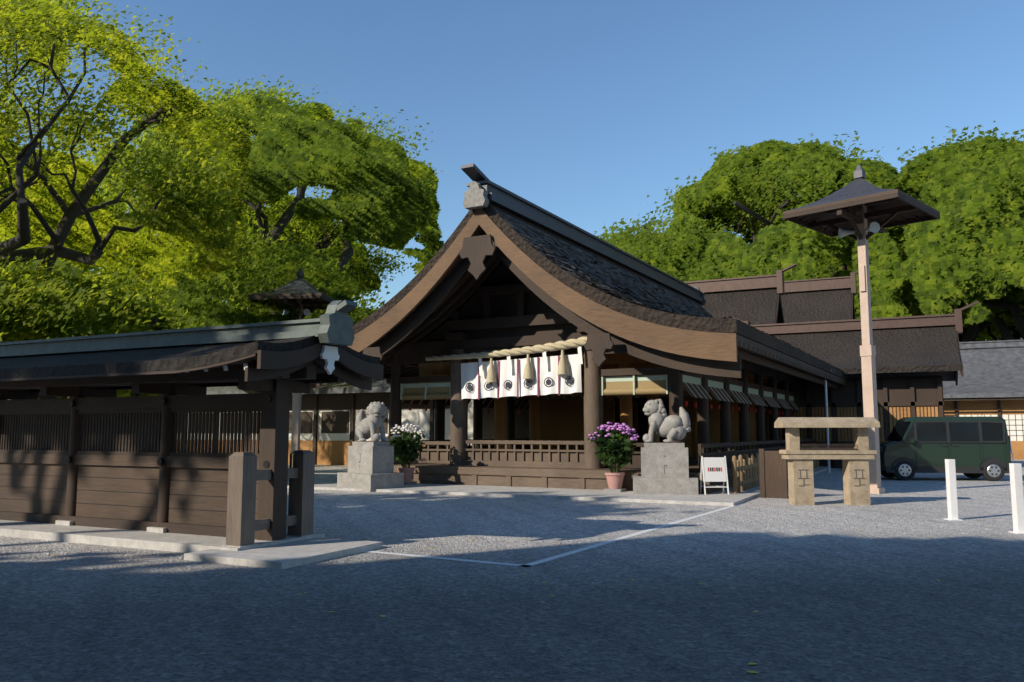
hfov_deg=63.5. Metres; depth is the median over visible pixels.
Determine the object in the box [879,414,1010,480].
van
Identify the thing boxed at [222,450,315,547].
fence guard posts
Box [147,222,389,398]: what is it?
tree
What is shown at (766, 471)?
picket fence
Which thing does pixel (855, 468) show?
stone lantern stand
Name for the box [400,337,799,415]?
haiden hangings
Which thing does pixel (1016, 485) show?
bollards
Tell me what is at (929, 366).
halls
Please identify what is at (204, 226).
tree
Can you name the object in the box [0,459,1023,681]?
ground
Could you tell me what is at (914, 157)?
tree
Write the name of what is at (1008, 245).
tree
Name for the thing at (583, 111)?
sky
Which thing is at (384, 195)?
camphor tree
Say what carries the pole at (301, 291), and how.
on the ground
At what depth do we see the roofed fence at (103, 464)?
10.66 m
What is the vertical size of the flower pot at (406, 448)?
1.528 m
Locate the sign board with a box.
[700,456,728,494]
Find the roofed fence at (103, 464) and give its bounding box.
[0,300,382,568]
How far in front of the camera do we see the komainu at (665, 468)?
17.77 m
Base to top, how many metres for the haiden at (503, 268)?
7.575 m
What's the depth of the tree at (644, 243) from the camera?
53.13 m
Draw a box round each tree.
[0,0,271,295]
[0,186,171,333]
[0,239,202,398]
[65,75,443,450]
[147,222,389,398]
[594,211,761,281]
[646,130,930,318]
[814,120,1023,341]
[839,141,1013,340]
[899,146,1023,341]
[958,129,1023,340]
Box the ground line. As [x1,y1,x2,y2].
[364,504,739,566]
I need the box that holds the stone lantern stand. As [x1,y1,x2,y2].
[774,417,879,504]
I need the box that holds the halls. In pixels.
[7,263,1023,467]
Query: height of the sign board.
0.865 m
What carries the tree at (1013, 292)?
on the ground
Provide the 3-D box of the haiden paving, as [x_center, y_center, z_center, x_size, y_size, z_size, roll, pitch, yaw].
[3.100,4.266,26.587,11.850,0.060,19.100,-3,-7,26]
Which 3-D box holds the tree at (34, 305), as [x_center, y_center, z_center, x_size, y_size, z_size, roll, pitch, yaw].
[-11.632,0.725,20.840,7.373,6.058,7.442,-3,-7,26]
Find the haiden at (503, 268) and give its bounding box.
[310,163,847,493]
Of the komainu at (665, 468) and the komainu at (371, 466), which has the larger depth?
the komainu at (371, 466)
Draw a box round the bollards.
[944,459,1023,533]
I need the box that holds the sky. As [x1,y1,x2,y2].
[0,0,1023,338]
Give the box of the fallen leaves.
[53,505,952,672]
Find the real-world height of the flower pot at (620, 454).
1.542 m
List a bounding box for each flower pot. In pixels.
[386,423,429,484]
[587,422,638,491]
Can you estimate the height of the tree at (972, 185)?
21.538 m
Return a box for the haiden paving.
[287,466,830,505]
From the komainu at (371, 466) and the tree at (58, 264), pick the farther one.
the tree at (58, 264)
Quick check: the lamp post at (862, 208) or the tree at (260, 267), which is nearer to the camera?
the lamp post at (862, 208)
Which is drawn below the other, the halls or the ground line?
the ground line
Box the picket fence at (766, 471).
[732,446,818,498]
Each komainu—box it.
[337,402,403,491]
[633,399,697,494]

